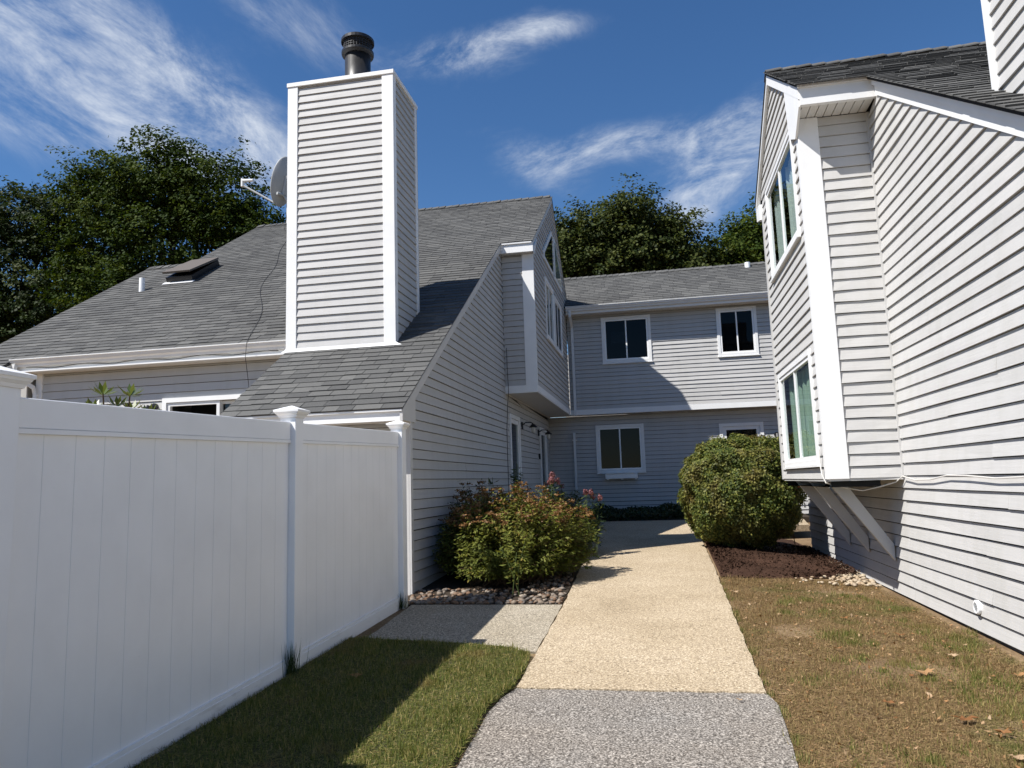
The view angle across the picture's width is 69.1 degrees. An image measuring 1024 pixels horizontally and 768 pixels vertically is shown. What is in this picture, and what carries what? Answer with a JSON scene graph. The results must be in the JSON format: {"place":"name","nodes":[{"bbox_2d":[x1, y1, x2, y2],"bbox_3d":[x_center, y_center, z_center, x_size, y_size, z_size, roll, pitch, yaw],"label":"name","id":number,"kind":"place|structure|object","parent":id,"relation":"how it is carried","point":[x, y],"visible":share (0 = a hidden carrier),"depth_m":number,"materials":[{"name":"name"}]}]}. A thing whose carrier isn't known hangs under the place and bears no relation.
{"place":"outdoors","nodes":[
{"label":"outdoors","id":0,"kind":"place"},
{"bbox_2d":[124,631,532,767],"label":"front lawn","id":1,"kind":"structure","parent":0,"point":[410,717],"depth_m":4.33,"materials":[{"name":"plant"}]},
{"bbox_2d":[485,477,498,501],"bbox_3d":[-0.272,1.920,10.379,0.231,1.231,0.290,0,-8,-13],"label":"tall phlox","id":2,"kind":"object","parent":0,"point":[489,481],"visible":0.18,"depth_m":10.43,"materials":[{"name":"green plant"}]},
{"bbox_2d":[0,0,985,417],"label":"sky","id":3,"kind":"structure","parent":0,"point":[514,99],"materials":[{"name":"blue"}]},
{"bbox_2d":[355,514,1023,767],"bbox_3d":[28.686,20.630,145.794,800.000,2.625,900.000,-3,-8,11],"label":"ground","id":4,"kind":"structure","parent":0,"point":[802,537],"depth_m":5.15,"materials":[{"name":"brown plant"}]},
{"bbox_2d":[0,171,104,343],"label":"broad tree","id":5,"kind":"object","parent":4,"relation":"on","point":[23,306],"visible":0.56,"depth_m":33.27,"materials":[{"name":"green plant"}]},
{"bbox_2d":[85,381,158,409],"bbox_3d":[-4.437,1.205,8.088,1.138,2.516,0.669,-3,-8,11],"label":"rhododendron","id":6,"kind":"object","parent":4,"relation":"on","point":[104,390],"visible":0.24,"depth_m":8.26,"materials":[{"name":"green plant"}]},
{"bbox_2d":[23,124,285,316],"bbox_3d":[-14.472,-2.850,31.867,13.209,16.667,7.194,-3,-8,11],"label":"maple tree","id":7,"kind":"object","parent":4,"relation":"on","point":[189,208],"visible":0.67,"depth_m":31.07,"materials":[{"name":"green plant"}]},
{"bbox_2d":[0,366,409,767],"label":"privacy fence","id":8,"kind":"object","parent":4,"relation":"on","point":[167,578],"visible":0.86,"depth_m":4.07,"materials":[{"name":"white plastic"}]},
{"bbox_2d":[0,32,571,594],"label":"townhouse","id":9,"kind":"structure","parent":4,"relation":"on","point":[380,302],"depth_m":11.28,"materials":[{"name":"grey plastic"}]},
{"bbox_2d":[38,350,277,367],"bbox_3d":[-5.563,-0.369,11.357,4.321,0.044,0.009,-3,-8,11],"label":"cable","id":10,"kind":"object","parent":9,"relation":"attached to","point":[155,359],"visible":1,"depth_m":11.37,"materials":[{"name":"black plastic"}]},
{"bbox_2d":[162,394,240,414],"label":"sliding door","id":11,"kind":"structure","parent":9,"relation":"in","point":[216,404],"depth_m":11.32,"materials":[{"name":"white paint"}]},
{"bbox_2d":[241,156,286,222],"bbox_3d":[-6.470,-5.008,19.562,1.449,1.807,0.628,-3,-8,11],"label":"satellite dish","id":12,"kind":"object","parent":9,"relation":"on","point":[278,187],"visible":0.62,"depth_m":19.35,"materials":[{"name":"grey paint"}]},
{"bbox_2d":[245,214,286,386],"bbox_3d":[-4.849,-2.078,15.084,0.197,6.202,8.109,0,-8,-12],"label":"cable","id":13,"kind":"object","parent":9,"relation":"attached to","point":[261,312],"visible":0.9,"depth_m":12.04,"materials":[{"name":"black plastic"}]},
{"bbox_2d":[506,348,508,490],"bbox_3d":[-0.069,1.030,14.177,0.068,3.500,0.040,3,-9,-34],"label":"cable","id":14,"kind":"object","parent":9,"relation":"attached to","point":[507,419],"visible":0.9,"depth_m":14.23,"materials":[{"name":"black plastic"}]},
{"bbox_2d":[509,413,522,500],"bbox_3d":[0.075,1.797,14.965,0.064,2.340,1.060,-3,-8,11],"label":"door","id":15,"kind":"structure","parent":9,"relation":"in","point":[515,420],"depth_m":15.34,"materials":[{"name":"white paint"}]},
{"bbox_2d":[502,276,556,348],"bbox_3d":[0.420,-1.558,16.761,0.950,1.804,1.744,-3,-8,11],"label":"window","id":16,"kind":"structure","parent":9,"relation":"in","point":[549,289],"depth_m":16.71,"materials":[{"name":"white paint"}]},
{"bbox_2d":[539,427,548,496],"bbox_3d":[0.805,2.275,18.695,0.064,2.330,1.040,-3,-8,11],"label":"door","id":17,"kind":"structure","parent":9,"relation":"in","point":[541,433],"depth_m":19.05,"materials":[{"name":"white paint"}]},
{"bbox_2d":[543,231,553,276],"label":"gable window","id":18,"kind":"structure","parent":9,"relation":"in","point":[547,249],"depth_m":16.98,"materials":[{"name":"white paint"}]},
{"bbox_2d":[546,287,563,358],"bbox_3d":[0.693,-1.352,18.150,0.950,1.744,1.724,-3,-8,11],"label":"window","id":19,"kind":"structure","parent":9,"relation":"in","point":[557,308],"depth_m":18.01,"materials":[{"name":"white paint"}]},
{"bbox_2d":[552,237,561,292],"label":"gable window","id":20,"kind":"structure","parent":9,"relation":"in","point":[557,278],"depth_m":18.13,"materials":[{"name":"white paint"}]},
{"bbox_2d":[281,641,308,676],"bbox_3d":[-1.560,1.935,5.305,0.200,0.257,0.216,-1,-8,-6],"label":"grass tuft","id":21,"kind":"object","parent":4,"relation":"on","point":[290,667],"visible":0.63,"depth_m":5.26,"materials":[{"name":"green plant"}]},
{"bbox_2d":[399,592,408,608],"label":"grass tuft","id":22,"kind":"object","parent":4,"relation":"on","point":[406,600],"visible":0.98,"depth_m":7.58,"materials":[{"name":"green plant"}]},
{"bbox_2d":[368,604,561,653],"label":"concrete slab","id":23,"kind":"structure","parent":4,"relation":"on","point":[526,626],"depth_m":6.69,"materials":[{"name":"grey concrete"}]},
{"bbox_2d":[408,512,809,605],"bbox_3d":[2.849,2.760,13.160,6.004,0.509,12.175,-3,-8,11],"label":"planting bed","id":24,"kind":"object","parent":4,"relation":"on","point":[449,589],"visible":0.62,"depth_m":8.24,"materials":[{"name":"soil"}]},
{"bbox_2d":[441,479,504,574],"bbox_3d":[-0.452,1.898,10.070,1.271,1.238,1.451,0,-8,-17],"label":"spirea shrub","id":25,"kind":"object","parent":24,"relation":"on","point":[462,493],"visible":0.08,"depth_m":9.97,"materials":[{"name":"green plant"}]},
{"bbox_2d":[495,541,531,595],"bbox_3d":[0.024,1.983,7.974,0.431,0.600,0.239,-3,-8,11],"label":"tall phlox","id":26,"kind":"object","parent":24,"relation":"on","point":[514,571],"visible":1,"depth_m":7.97,"materials":[{"name":"green plant"}]},
{"bbox_2d":[431,480,601,586],"bbox_3d":[-0.019,1.794,9.111,2.209,1.211,2.120,-3,-8,11],"label":"spirea shrub","id":27,"kind":"object","parent":24,"relation":"on","point":[555,540],"visible":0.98,"depth_m":8.74,"materials":[{"name":"green plant"}]},
{"bbox_2d":[510,464,524,496],"bbox_3d":[0.088,1.818,10.398,0.277,1.408,0.335,-3,-8,11],"label":"tall phlox","id":28,"kind":"object","parent":24,"relation":"on","point":[515,479],"visible":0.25,"depth_m":10.46,"materials":[{"name":"green plant"}]},
{"bbox_2d":[498,485,547,515],"bbox_3d":[0.207,2.019,10.967,1.152,1.128,1.119,-3,-8,11],"label":"red leaf shrub","id":29,"kind":"object","parent":24,"relation":"on","point":[527,492],"depth_m":10.91,"materials":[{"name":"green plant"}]},
{"bbox_2d":[546,471,563,513],"bbox_3d":[0.608,1.863,10.404,0.296,1.284,0.332,-3,-8,11],"label":"tall phlox","id":30,"kind":"object","parent":24,"relation":"on","point":[551,481],"visible":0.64,"depth_m":10.45,"materials":[{"name":"green"}]},
{"bbox_2d":[535,482,606,549],"bbox_3d":[0.775,2.069,11.541,1.367,1.102,1.923,-3,-8,11],"label":"flowering shrub","id":31,"kind":"object","parent":24,"relation":"on","point":[577,503],"visible":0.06,"depth_m":11.40,"materials":[{"name":"green plant"}]},
{"bbox_2d":[581,489,604,556],"bbox_3d":[1.205,2.039,10.942,0.421,1.000,0.277,0,-8,-13],"label":"tall phlox","id":32,"kind":"object","parent":24,"relation":"on","point":[591,493],"visible":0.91,"depth_m":10.94,"materials":[{"name":"green plant"}]},
{"bbox_2d":[589,501,684,520],"bbox_3d":[3.822,3.131,17.718,3.869,0.622,2.530,-3,-8,11],"label":"ground cover","id":33,"kind":"object","parent":24,"relation":"on","point":[611,513],"visible":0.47,"depth_m":17.15,"materials":[{"name":"green plant"}]},
{"bbox_2d":[457,688,798,767],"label":"asphalt walk","id":34,"kind":"structure","parent":4,"relation":"on","point":[531,728],"depth_m":3.96,"materials":[{"name":"grey asphalt"}]},
{"bbox_2d":[554,172,743,277],"bbox_3d":[4.521,-1.769,30.080,9.490,12.903,7.106,-3,-8,11],"label":"broad tree","id":35,"kind":"object","parent":4,"relation":"on","point":[626,235],"visible":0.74,"depth_m":28.85,"materials":[{"name":"green plant"}]},
{"bbox_2d":[516,518,809,693],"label":"footpath","id":36,"kind":"structure","parent":4,"relation":"on","point":[650,632],"depth_m":6.36,"materials":[{"name":"beige concrete"}]},
{"bbox_2d":[549,261,808,513],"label":"townhouse","id":37,"kind":"structure","parent":4,"relation":"on","point":[669,370],"depth_m":19.37,"materials":[{"name":"grey plastic"}]},
{"bbox_2d":[595,423,646,473],"bbox_3d":[2.929,1.746,19.963,1.704,1.704,0.950,-3,-8,11],"label":"window","id":38,"kind":"structure","parent":37,"relation":"in","point":[621,449],"depth_m":19.54,"materials":[{"name":"white paint"}]},
{"bbox_2d":[605,472,637,479],"bbox_3d":[2.845,2.397,19.348,0.830,0.183,0.160,-3,-8,11],"label":"window box","id":39,"kind":"object","parent":37,"relation":"attached to","point":[622,476],"visible":1,"depth_m":19.29,"materials":[{"name":"white plastic"}]},
{"bbox_2d":[601,314,652,364],"bbox_3d":[3.085,-1.125,19.968,1.729,1.684,0.950,-3,-8,11],"label":"window","id":40,"kind":"structure","parent":37,"relation":"in","point":[625,339],"depth_m":19.55,"materials":[{"name":"white paint"}]},
{"bbox_2d":[715,306,759,357],"bbox_3d":[5.756,-1.340,19.020,1.030,1.282,0.070,-3,-8,11],"label":"window","id":41,"kind":"structure","parent":37,"relation":"in","point":[737,332],"depth_m":19.03,"materials":[{"name":"white paint"}]},
{"bbox_2d":[719,422,764,467],"bbox_3d":[5.933,2.095,19.114,1.090,2.175,0.570,-3,-8,11],"label":"window","id":42,"kind":"structure","parent":37,"relation":"in","point":[746,428],"depth_m":19.07,"materials":[{"name":"white paint"}]},
{"bbox_2d":[694,192,764,265],"bbox_3d":[10.776,-1.999,30.219,8.675,12.967,6.750,-3,-8,11],"label":"maple tree","id":43,"kind":"object","parent":4,"relation":"on","point":[746,237],"visible":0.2,"depth_m":29.36,"materials":[{"name":"green plant"}]},
{"bbox_2d":[704,539,881,586],"bbox_3d":[3.802,2.492,11.175,1.750,0.302,5.869,-3,-8,11],"label":"mulch bed","id":44,"kind":"object","parent":4,"relation":"on","point":[783,558],"visible":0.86,"depth_m":9.50,"materials":[{"name":"brown soil"}]},
{"bbox_2d":[676,433,806,548],"bbox_3d":[3.525,1.664,11.468,1.986,1.840,2.017,-3,-8,11],"label":"clipped shrub","id":45,"kind":"object","parent":44,"relation":"on","point":[730,494],"visible":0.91,"depth_m":10.81,"materials":[{"name":"green plant"}]},
{"bbox_2d":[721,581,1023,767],"bbox_3d":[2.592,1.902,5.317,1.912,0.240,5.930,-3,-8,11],"label":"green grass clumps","id":46,"kind":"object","parent":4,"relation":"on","point":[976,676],"visible":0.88,"depth_m":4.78,"materials":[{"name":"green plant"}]},
{"bbox_2d":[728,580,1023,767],"bbox_3d":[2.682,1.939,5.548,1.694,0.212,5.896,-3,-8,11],"label":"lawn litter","id":47,"kind":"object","parent":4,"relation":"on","point":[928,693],"visible":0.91,"depth_m":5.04,"materials":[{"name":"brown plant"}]},
{"bbox_2d":[755,0,1023,654],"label":"townhouse","id":48,"kind":"structure","parent":4,"relation":"on","point":[889,201],"depth_m":7.09,"materials":[{"name":"grey plastic"}]},
{"bbox_2d":[765,114,844,282],"bbox_3d":[3.570,-2.153,9.170,0.550,1.734,2.444,-3,-8,11],"label":"window","id":49,"kind":"structure","parent":48,"relation":"in","point":[781,196],"depth_m":9.56,"materials":[{"name":"white paint"}]},
{"bbox_2d":[778,349,880,486],"bbox_3d":[3.662,0.352,8.901,0.550,1.714,2.574,-3,-8,11],"label":"window","id":50,"kind":"structure","parent":48,"relation":"in","point":[799,424],"depth_m":8.98,"materials":[{"name":"white paint"}]},
{"bbox_2d":[818,450,1023,490],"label":"cable","id":51,"kind":"object","parent":48,"relation":"attached to","point":[922,479],"visible":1,"depth_m":6.66,"materials":[{"name":"grey plastic"}]},
{"bbox_2d":[914,668,934,674],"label":"fallen leaf","id":52,"kind":"object","parent":4,"relation":"on","point":[927,670],"visible":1,"depth_m":4.74,"materials":[{"name":"plant"}]},
{"bbox_2d":[953,714,979,719],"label":"fallen leaf","id":53,"kind":"object","parent":4,"relation":"on","point":[967,718],"visible":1,"depth_m":3.91,"materials":[{"name":"plant"}]},
{"bbox_2d":[994,728,1013,733],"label":"fallen leaf","id":54,"kind":"object","parent":4,"relation":"on","point":[1004,731],"visible":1,"depth_m":3.71,"materials":[{"name":"plant"}]},
{"bbox_2d":[1009,754,1023,759],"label":"fallen leaf","id":55,"kind":"object","parent":4,"relation":"on","point":[1020,756],"visible":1,"depth_m":3.42,"materials":[{"name":"beige plant"}]}
]}

